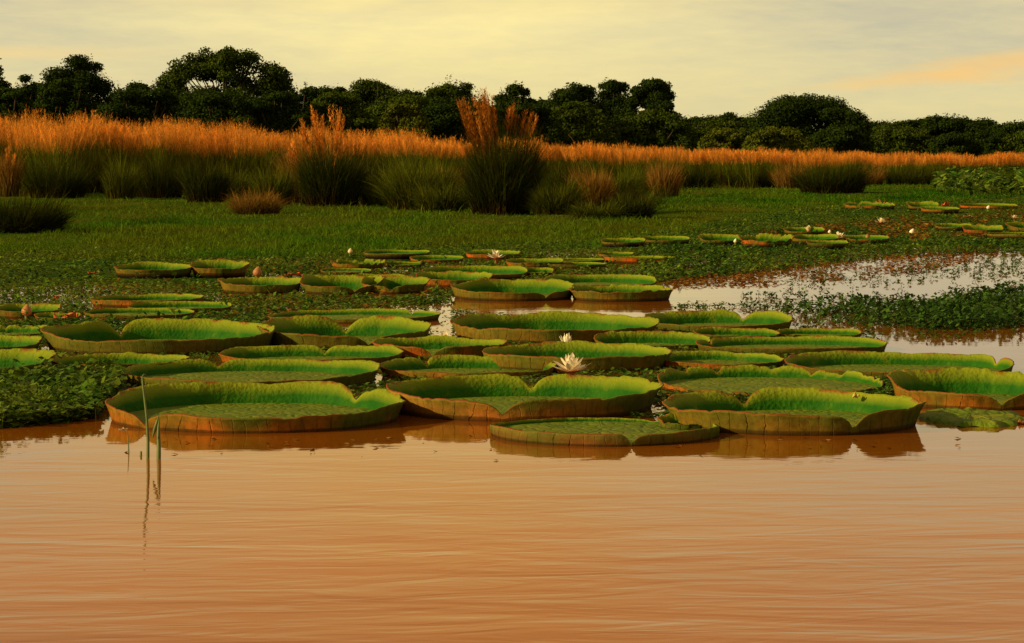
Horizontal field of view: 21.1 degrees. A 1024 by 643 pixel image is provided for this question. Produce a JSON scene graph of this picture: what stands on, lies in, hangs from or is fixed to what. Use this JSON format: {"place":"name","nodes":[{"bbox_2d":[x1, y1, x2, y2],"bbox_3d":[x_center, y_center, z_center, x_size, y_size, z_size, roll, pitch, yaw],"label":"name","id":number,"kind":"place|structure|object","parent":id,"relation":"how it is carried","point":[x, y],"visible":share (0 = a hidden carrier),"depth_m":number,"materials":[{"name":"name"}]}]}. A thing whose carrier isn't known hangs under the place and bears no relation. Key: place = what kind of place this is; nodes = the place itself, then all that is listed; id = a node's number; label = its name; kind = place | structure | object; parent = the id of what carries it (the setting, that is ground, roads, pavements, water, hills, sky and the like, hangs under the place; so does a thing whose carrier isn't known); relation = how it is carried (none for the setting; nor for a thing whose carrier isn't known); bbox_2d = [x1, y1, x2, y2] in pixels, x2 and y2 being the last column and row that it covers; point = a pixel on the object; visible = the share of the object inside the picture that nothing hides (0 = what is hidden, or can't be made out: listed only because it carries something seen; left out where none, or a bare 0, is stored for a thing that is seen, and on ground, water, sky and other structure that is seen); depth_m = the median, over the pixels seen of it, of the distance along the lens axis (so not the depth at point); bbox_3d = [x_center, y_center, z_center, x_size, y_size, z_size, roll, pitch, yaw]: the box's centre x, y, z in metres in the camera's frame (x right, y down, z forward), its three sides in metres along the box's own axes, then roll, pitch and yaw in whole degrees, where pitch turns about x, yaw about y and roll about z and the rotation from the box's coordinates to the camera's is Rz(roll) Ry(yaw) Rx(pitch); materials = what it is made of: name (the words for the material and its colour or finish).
{"place":"outdoors","nodes":[
{"label":"outdoors","id":0,"kind":"place"},
{"bbox_2d":[0,247,1023,642],"bbox_3d":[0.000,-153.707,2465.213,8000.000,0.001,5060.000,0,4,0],"label":"water","id":1,"kind":"structure","parent":0,"point":[462,535],"depth_m":9.96,"materials":[{"name":"liquid"}]},
{"bbox_2d":[0,335,42,348],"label":"lily pad","id":2,"kind":"object","parent":1,"relation":"on","point":[19,341],"visible":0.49,"depth_m":18.90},
{"bbox_2d":[0,348,56,371],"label":"lily pad","id":3,"kind":"object","parent":1,"relation":"on","point":[28,357],"visible":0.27,"depth_m":16.99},
{"bbox_2d":[0,303,60,318],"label":"lily pad","id":4,"kind":"object","parent":1,"relation":"on","point":[11,310],"visible":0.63,"depth_m":22.69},
{"bbox_2d":[0,353,127,427],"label":"floating leaves","id":5,"kind":"object","parent":1,"relation":"on","point":[45,393],"visible":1,"depth_m":14.63,"materials":[{"name":"green plant"}]},
{"bbox_2d":[51,352,189,368],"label":"lily pad","id":6,"kind":"object","parent":1,"relation":"on","point":[126,359],"visible":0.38,"depth_m":17.37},
{"bbox_2d":[84,308,194,318],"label":"lily pad","id":7,"kind":"object","parent":1,"relation":"on","point":[120,313],"visible":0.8,"depth_m":22.68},
{"bbox_2d":[90,293,203,307],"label":"lily pad","id":8,"kind":"object","parent":1,"relation":"on","point":[124,301],"visible":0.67,"depth_m":24.50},
{"bbox_2d":[40,318,275,355],"bbox_3d":[-2.444,0.125,19.000,1.618,0.205,1.707,0,3,0],"label":"lily pad","id":9,"kind":"object","parent":1,"relation":"on","point":[157,336],"visible":0.94,"depth_m":19.42,"materials":[{"name":"plant"}]},
{"bbox_2d":[128,301,231,311],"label":"lily pad","id":10,"kind":"object","parent":1,"relation":"on","point":[195,306],"visible":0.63,"depth_m":23.60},
{"bbox_2d":[123,358,380,387],"bbox_3d":[-1.539,0.330,16.217,1.521,0.144,1.547,0,3,0],"label":"lily pad","id":11,"kind":"object","parent":1,"relation":"on","point":[347,373],"visible":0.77,"depth_m":16.67,"materials":[{"name":"plant"}]},
{"bbox_2d":[105,381,405,433],"bbox_3d":[-1.296,0.453,13.999,1.527,0.178,1.570,0,4,0],"label":"lily pad","id":12,"kind":"object","parent":1,"relation":"on","point":[250,407],"visible":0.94,"depth_m":14.31,"materials":[{"name":"plant"}]},
{"bbox_2d":[218,276,300,293],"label":"lily pad","id":13,"kind":"object","parent":1,"relation":"on","point":[249,285],"visible":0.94,"depth_m":26.20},
{"bbox_2d":[218,345,403,362],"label":"lily pad","id":14,"kind":"object","parent":1,"relation":"on","point":[380,353],"visible":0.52,"depth_m":18.00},
{"bbox_2d":[90,255,574,316],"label":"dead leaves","id":15,"kind":"object","parent":1,"relation":"on","point":[300,267],"visible":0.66,"depth_m":25.15,"materials":[{"name":"plant"}]},
{"bbox_2d":[0,228,679,341],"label":"floating leaves","id":16,"kind":"object","parent":1,"relation":"on","point":[330,301],"visible":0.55,"depth_m":27.98,"materials":[{"name":"green plant"}]},
{"bbox_2d":[300,274,384,294],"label":"lily pad","id":17,"kind":"object","parent":1,"relation":"on","point":[331,284],"visible":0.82,"depth_m":26.41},
{"bbox_2d":[256,315,431,348],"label":"lily pad","id":18,"kind":"object","parent":1,"relation":"on","point":[318,330],"visible":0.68,"depth_m":19.85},
{"bbox_2d":[267,308,440,323],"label":"lily pad","id":19,"kind":"object","parent":1,"relation":"on","point":[345,316],"visible":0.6,"depth_m":22.47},
{"bbox_2d":[361,275,430,293],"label":"lily pad","id":20,"kind":"object","parent":1,"relation":"on","point":[396,284],"visible":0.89,"depth_m":26.37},
{"bbox_2d":[372,335,507,358],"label":"lily pad","id":21,"kind":"object","parent":1,"relation":"on","point":[431,345],"visible":0.68,"depth_m":18.54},
{"bbox_2d":[0,302,894,418],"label":"floating leaves","id":22,"kind":"object","parent":1,"relation":"on","point":[663,392],"visible":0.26,"depth_m":16.79,"materials":[{"name":"green plant"}]},
{"bbox_2d":[416,270,493,286],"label":"lily pad","id":23,"kind":"object","parent":1,"relation":"on","point":[446,279],"visible":0.56,"depth_m":27.83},
{"bbox_2d":[380,354,556,378],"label":"lily pad","id":24,"kind":"object","parent":1,"relation":"on","point":[448,364],"visible":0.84,"depth_m":16.95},
{"bbox_2d":[422,265,527,278],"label":"lily pad","id":25,"kind":"object","parent":1,"relation":"on","point":[506,272],"visible":0.45,"depth_m":29.79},
{"bbox_2d":[450,278,574,300],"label":"lily pad","id":26,"kind":"object","parent":1,"relation":"on","point":[489,289],"visible":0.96,"depth_m":25.65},
{"bbox_2d":[386,373,663,421],"bbox_3d":[0.070,0.417,14.525,1.473,0.183,1.470,0,3,0],"label":"lily pad","id":27,"kind":"object","parent":1,"relation":"on","point":[499,397],"visible":0.95,"depth_m":14.84,"materials":[{"name":"plant"}]},
{"bbox_2d":[450,311,659,343],"bbox_3d":[0.313,0.064,20.061,1.538,0.193,1.638,0,3,0],"label":"lily pad","id":28,"kind":"object","parent":1,"relation":"on","point":[541,326],"visible":0.79,"depth_m":20.54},
{"bbox_2d":[482,340,671,372],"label":"lily pad","id":29,"kind":"object","parent":1,"relation":"on","point":[544,354],"visible":0.81,"depth_m":17.55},
{"bbox_2d":[544,274,656,286],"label":"lily pad","id":30,"kind":"object","parent":1,"relation":"on","point":[603,279],"visible":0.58,"depth_m":27.73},
{"bbox_2d":[490,417,719,446],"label":"lily pad","id":31,"kind":"object","parent":1,"relation":"on","point":[604,432],"visible":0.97,"depth_m":12.97,"materials":[{"name":"plant"}]},
{"bbox_2d":[568,284,673,301],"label":"lily pad","id":32,"kind":"object","parent":1,"relation":"on","point":[624,293],"visible":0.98,"depth_m":24.77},
{"bbox_2d":[593,330,710,348],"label":"lily pad","id":33,"kind":"object","parent":1,"relation":"on","point":[670,339],"visible":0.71,"depth_m":19.24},
{"bbox_2d":[645,309,792,332],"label":"lily pad","id":34,"kind":"object","parent":1,"relation":"on","point":[691,320],"visible":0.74,"depth_m":21.39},
{"bbox_2d":[664,350,784,369],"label":"lily pad","id":35,"kind":"object","parent":1,"relation":"on","point":[713,359],"visible":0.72,"depth_m":17.65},
{"bbox_2d":[693,327,780,337],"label":"lily pad","id":36,"kind":"object","parent":1,"relation":"on","point":[715,332],"visible":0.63,"depth_m":20.08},
{"bbox_2d":[657,364,883,396],"bbox_3d":[1.480,0.364,15.792,1.289,0.130,1.310,0,4,0],"label":"lily pad","id":37,"kind":"object","parent":1,"relation":"on","point":[748,379],"visible":0.73,"depth_m":16.12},
{"bbox_2d":[696,335,887,355],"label":"lily pad","id":38,"kind":"object","parent":1,"relation":"on","point":[777,345],"visible":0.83,"depth_m":19.00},
{"bbox_2d":[662,387,925,435],"bbox_3d":[1.403,0.470,13.784,1.303,0.172,1.348,0,3,0],"label":"lily pad","id":39,"kind":"object","parent":1,"relation":"on","point":[789,411],"visible":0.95,"depth_m":13.89,"materials":[{"name":"plant"}]},
{"bbox_2d":[776,328,861,336],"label":"lily pad","id":40,"kind":"object","parent":1,"relation":"on","point":[826,331],"visible":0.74,"depth_m":20.18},
{"bbox_2d":[637,193,1023,280],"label":"floating leaves","id":41,"kind":"object","parent":1,"relation":"on","point":[688,260],"visible":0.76,"depth_m":37.17,"materials":[{"name":"green plant"}]},
{"bbox_2d":[665,245,998,286],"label":"floating aquatic plants","id":42,"kind":"object","parent":1,"relation":"on","point":[737,277],"visible":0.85,"depth_m":30.47,"materials":[{"name":"plant"}]},
{"bbox_2d":[671,280,1022,338],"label":"emergent plants","id":43,"kind":"object","parent":1,"relation":"on","point":[682,306],"visible":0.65,"depth_m":23.31,"materials":[{"name":"green plant"}]},
{"bbox_2d":[772,280,1023,330],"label":"emergent plants","id":44,"kind":"object","parent":1,"relation":"on","point":[947,310],"visible":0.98,"depth_m":22.20,"materials":[{"name":"green plant"}]},
{"bbox_2d":[784,350,1014,379],"bbox_3d":[2.377,0.288,16.890,1.410,0.145,1.162,0,3,0],"label":"lily pad","id":45,"kind":"object","parent":1,"relation":"on","point":[869,363],"visible":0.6,"depth_m":17.31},
{"bbox_2d":[783,253,1023,290],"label":"emergent plants","id":46,"kind":"object","parent":1,"relation":"on","point":[966,266],"visible":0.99,"depth_m":30.03,"materials":[{"name":"green plant"}]},
{"bbox_2d":[887,366,1023,410],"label":"lily pad","id":47,"kind":"object","parent":1,"relation":"on","point":[975,387],"visible":0.9,"depth_m":15.26,"materials":[{"name":"plant"}]},
{"bbox_2d":[918,406,1023,427],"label":"collapsed pad","id":48,"kind":"object","parent":1,"relation":"on","point":[964,417],"visible":0.97,"depth_m":13.85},
{"bbox_2d":[0,161,1023,287],"bbox_3d":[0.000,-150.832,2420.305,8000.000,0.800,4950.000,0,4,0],"label":"ground","id":49,"kind":"structure","parent":0,"point":[298,219],"depth_m":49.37,"materials":[{"name":"plant"}]},
{"bbox_2d":[0,144,29,196],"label":"grass tussock","id":50,"kind":"object","parent":49,"relation":"on","point":[8,184],"depth_m":73.55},
{"bbox_2d":[0,85,46,152],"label":"tree","id":51,"kind":"object","parent":49,"relation":"on","point":[13,99],"visible":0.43,"depth_m":220.83,"materials":[{"name":"green plant"}]},
{"bbox_2d":[0,188,101,232],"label":"grass tussock","id":52,"kind":"object","parent":49,"relation":"on","point":[19,217],"depth_m":43.60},
{"bbox_2d":[12,148,101,198],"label":"grass tussock","id":53,"kind":"object","parent":49,"relation":"on","point":[70,185],"depth_m":71.56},
{"bbox_2d":[32,73,103,158],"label":"tree","id":54,"kind":"object","parent":49,"relation":"on","point":[61,96],"visible":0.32,"depth_m":224.67,"materials":[{"name":"green plant"}]},
{"bbox_2d":[34,53,119,156],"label":"tree","id":55,"kind":"object","parent":49,"relation":"on","point":[82,67],"visible":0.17,"depth_m":237.90,"materials":[{"name":"green plant"}]},
{"bbox_2d":[93,148,146,198],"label":"grass tussock","id":56,"kind":"object","parent":49,"relation":"on","point":[120,183],"depth_m":70.00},
{"bbox_2d":[92,80,186,155],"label":"tree","id":57,"kind":"object","parent":49,"relation":"on","point":[152,101],"visible":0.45,"depth_m":222.33,"materials":[{"name":"green plant"}]},
{"bbox_2d":[114,261,193,278],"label":"lily pad","id":58,"kind":"object","parent":49,"relation":"on","point":[149,269],"visible":0.93,"depth_m":28.74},
{"bbox_2d":[129,149,194,197],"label":"grass tussock","id":59,"kind":"object","parent":49,"relation":"on","point":[158,184],"depth_m":71.54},
{"bbox_2d":[157,84,253,118],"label":"tree","id":60,"kind":"object","parent":49,"relation":"on","point":[186,100],"visible":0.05,"depth_m":230.44,"materials":[{"name":"green plant"}]},
{"bbox_2d":[172,149,243,202],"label":"grass tussock","id":61,"kind":"object","parent":49,"relation":"on","point":[197,186],"depth_m":66.72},
{"bbox_2d":[174,89,257,159],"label":"tree","id":62,"kind":"object","parent":49,"relation":"on","point":[222,105],"visible":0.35,"depth_m":214.75,"materials":[{"name":"green plant"}]},
{"bbox_2d":[190,259,249,278],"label":"lily pad","id":63,"kind":"object","parent":49,"relation":"on","point":[222,268],"visible":1,"depth_m":28.85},
{"bbox_2d":[152,45,299,107],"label":"tree","id":64,"kind":"object","parent":49,"relation":"on","point":[218,65],"visible":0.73,"depth_m":242.34,"materials":[{"name":"green plant"}]},
{"bbox_2d":[223,182,288,214],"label":"grass tussock","id":65,"kind":"object","parent":49,"relation":"on","point":[267,205],"depth_m":55.39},
{"bbox_2d":[244,157,299,204],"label":"grass tussock","id":66,"kind":"object","parent":49,"relation":"on","point":[283,185],"depth_m":62.53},
{"bbox_2d":[241,89,313,160],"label":"tree","id":67,"kind":"object","parent":49,"relation":"on","point":[273,112],"visible":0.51,"depth_m":216.81,"materials":[{"name":"green plant"}]},
{"bbox_2d":[260,123,347,203],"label":"grass tussock","id":68,"kind":"object","parent":49,"relation":"on","point":[299,199],"depth_m":65.29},
{"bbox_2d":[282,105,378,206],"bbox_3d":[-4.007,-3.704,61.385,2.461,2.324,2.557,0,4,0],"label":"grass tussock","id":69,"kind":"object","parent":49,"relation":"on","point":[332,183],"depth_m":61.07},
{"bbox_2d":[300,90,377,155],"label":"tree","id":70,"kind":"object","parent":49,"relation":"on","point":[356,118],"visible":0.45,"depth_m":218.32,"materials":[{"name":"green plant"}]},
{"bbox_2d":[337,77,404,113],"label":"tree","id":71,"kind":"object","parent":49,"relation":"on","point":[366,90],"visible":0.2,"depth_m":253.62,"materials":[{"name":"green plant"}]},
{"bbox_2d":[351,149,429,205],"bbox_3d":[-2.937,-3.326,62.713,2.358,1.448,2.250,2,4,34],"label":"grass tussock","id":72,"kind":"object","parent":49,"relation":"on","point":[363,199],"depth_m":62.34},
{"bbox_2d":[363,249,429,259],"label":"lily pad","id":73,"kind":"object","parent":49,"relation":"on","point":[390,254],"visible":0.99,"depth_m":33.75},
{"bbox_2d":[364,88,431,132],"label":"tree","id":74,"kind":"object","parent":49,"relation":"on","point":[377,110],"visible":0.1,"depth_m":237.59,"materials":[{"name":"green plant"}]},
{"bbox_2d":[375,101,432,157],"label":"tree","id":75,"kind":"object","parent":49,"relation":"on","point":[396,117],"visible":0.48,"depth_m":212.97,"materials":[{"name":"green plant"}]},
{"bbox_2d":[353,150,463,209],"bbox_3d":[-1.996,-3.088,58.946,2.935,1.421,2.785,0,4,0],"label":"grass tussock","id":76,"kind":"object","parent":49,"relation":"on","point":[392,191],"depth_m":58.51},
{"bbox_2d":[398,174,469,211],"bbox_3d":[-1.459,-2.662,56.732,2.001,0.852,1.953,0,4,0],"label":"grass tussock","id":77,"kind":"object","parent":49,"relation":"on","point":[432,201],"depth_m":56.42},
{"bbox_2d":[416,74,487,136],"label":"tree","id":78,"kind":"object","parent":49,"relation":"on","point":[447,89],"visible":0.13,"depth_m":246.28,"materials":[{"name":"green plant"}]},
{"bbox_2d":[422,89,508,159],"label":"tree","id":79,"kind":"object","parent":49,"relation":"on","point":[444,115],"visible":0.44,"depth_m":216.28,"materials":[{"name":"green plant"}]},
{"bbox_2d":[14,162,933,208],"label":"bank weeds","id":80,"kind":"object","parent":49,"relation":"on","point":[660,198],"visible":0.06,"depth_m":74.70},
{"bbox_2d":[441,88,565,215],"bbox_3d":[-0.164,-3.389,54.554,2.518,2.611,2.555,0,4,0],"label":"grass tussock","id":81,"kind":"object","parent":49,"relation":"on","point":[499,181],"depth_m":54.20,"materials":[{"name":"plant"}]},
{"bbox_2d":[0,104,1023,192],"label":"reed bed","id":82,"kind":"object","parent":49,"relation":"on","point":[34,136],"visible":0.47,"depth_m":84.86,"materials":[{"name":"plant"}]},
{"bbox_2d":[490,81,538,112],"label":"tree","id":83,"kind":"object","parent":49,"relation":"on","point":[515,89],"visible":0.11,"depth_m":242.77,"materials":[{"name":"green plant"}]},
{"bbox_2d":[495,93,564,161],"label":"tree","id":84,"kind":"object","parent":49,"relation":"on","point":[543,126],"visible":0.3,"depth_m":218.63,"materials":[{"name":"green plant"}]},
{"bbox_2d":[520,168,595,214],"bbox_3d":[0.854,-2.551,54.130,1.784,0.945,1.819,-1,4,-19],"label":"grass tussock","id":85,"kind":"object","parent":49,"relation":"on","point":[553,202],"depth_m":53.82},
{"bbox_2d":[540,153,599,192],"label":"grass tussock","id":86,"kind":"object","parent":49,"relation":"on","point":[561,177],"depth_m":65.28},
{"bbox_2d":[544,82,610,123],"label":"tree","id":87,"kind":"object","parent":49,"relation":"on","point":[574,91],"visible":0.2,"depth_m":248.25,"materials":[{"name":"green plant"}]},
{"bbox_2d":[539,99,621,160],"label":"tree","id":88,"kind":"object","parent":49,"relation":"on","point":[583,125],"visible":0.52,"depth_m":222.54,"materials":[{"name":"green plant"}]},
{"bbox_2d":[563,162,621,208],"bbox_3d":[1.736,-2.952,58.966,1.431,1.136,1.416,0,4,0],"label":"grass tussock","id":89,"kind":"object","parent":49,"relation":"on","point":[602,189],"depth_m":58.72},
{"bbox_2d":[559,196,633,218],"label":"grass tussock","id":90,"kind":"object","parent":49,"relation":"on","point":[610,210],"depth_m":51.50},
{"bbox_2d":[569,135,651,201],"bbox_3d":[2.331,-3.444,62.763,2.098,1.650,2.123,0,4,0],"label":"grass tussock","id":91,"kind":"object","parent":49,"relation":"on","point":[631,185],"depth_m":62.47,"materials":[{"name":"plant"}]},
{"bbox_2d":[594,77,639,125],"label":"tree","id":92,"kind":"object","parent":49,"relation":"on","point":[612,95],"visible":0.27,"depth_m":260.73,"materials":[{"name":"green plant"}]},
{"bbox_2d":[597,187,663,218],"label":"grass tussock","id":93,"kind":"object","parent":49,"relation":"on","point":[634,206],"depth_m":51.98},
{"bbox_2d":[620,77,683,119],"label":"tree","id":94,"kind":"object","parent":49,"relation":"on","point":[645,93],"visible":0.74,"depth_m":252.16,"materials":[{"name":"green plant"}]},
{"bbox_2d":[614,107,696,160],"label":"tree","id":95,"kind":"object","parent":49,"relation":"on","point":[652,127],"visible":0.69,"depth_m":224.47,"materials":[{"name":"green plant"}]},
{"bbox_2d":[641,154,688,197],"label":"grass tussock","id":96,"kind":"object","parent":49,"relation":"on","point":[673,184],"depth_m":73.50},
{"bbox_2d":[677,162,717,187],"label":"grass tussock","id":97,"kind":"object","parent":49,"relation":"on","point":[695,180],"depth_m":91.89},
{"bbox_2d":[697,126,745,161],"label":"tree","id":98,"kind":"object","parent":49,"relation":"on","point":[726,138],"visible":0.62,"depth_m":214.66,"materials":[{"name":"green plant"}]},
{"bbox_2d":[691,117,756,143],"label":"tree","id":99,"kind":"object","parent":49,"relation":"on","point":[702,129],"visible":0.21,"depth_m":228.71,"materials":[{"name":"green plant"}]},
{"bbox_2d":[738,233,793,247],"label":"lily pad","id":100,"kind":"object","parent":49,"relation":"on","point":[760,239],"visible":0.87,"depth_m":37.87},
{"bbox_2d":[739,126,814,157],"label":"tree","id":101,"kind":"object","parent":49,"relation":"on","point":[784,138],"visible":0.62,"depth_m":212.79,"materials":[{"name":"green plant"}]},
{"bbox_2d":[767,159,810,188],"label":"grass tussock","id":102,"kind":"object","parent":49,"relation":"on","point":[781,180],"depth_m":89.20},
{"bbox_2d":[744,92,875,138],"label":"tree","id":103,"kind":"object","parent":49,"relation":"on","point":[806,114],"visible":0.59,"depth_m":249.32,"materials":[{"name":"green plant"}]},
{"bbox_2d":[785,147,883,193],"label":"grass tussock","id":104,"kind":"object","parent":49,"relation":"on","point":[841,181],"depth_m":79.19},
{"bbox_2d":[806,124,874,158],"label":"tree","id":105,"kind":"object","parent":49,"relation":"on","point":[845,139],"visible":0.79,"depth_m":220.83,"materials":[{"name":"green plant"}]},
{"bbox_2d":[757,205,1023,240],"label":"floating aquatic plants","id":106,"kind":"object","parent":49,"relation":"on","point":[915,233],"visible":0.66,"depth_m":45.49,"materials":[{"name":"plant"}]},
{"bbox_2d":[868,126,936,159],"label":"tree","id":107,"kind":"object","parent":49,"relation":"on","point":[902,140],"visible":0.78,"depth_m":224.72,"materials":[{"name":"green plant"}]},
{"bbox_2d":[885,166,934,184],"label":"grass tussock","id":108,"kind":"object","parent":49,"relation":"on","point":[921,178],"depth_m":97.96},
{"bbox_2d":[915,113,983,137],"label":"tree","id":109,"kind":"object","parent":49,"relation":"on","point":[935,126],"visible":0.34,"depth_m":259.69,"materials":[{"name":"green plant"}]},
{"bbox_2d":[925,129,1005,160],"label":"tree","id":110,"kind":"object","parent":49,"relation":"on","point":[975,144],"visible":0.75,"depth_m":222.73,"materials":[{"name":"green plant"}]},
{"bbox_2d":[930,165,1023,195],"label":"broad leaved plants","id":111,"kind":"object","parent":49,"relation":"on","point":[979,181],"visible":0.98,"depth_m":77.78,"materials":[{"name":"green plant"}]},
{"bbox_2d":[0,0,1023,124],"label":"sky","id":112,"kind":"structure","parent":0,"point":[899,60],"materials":[{"name":"beige"}]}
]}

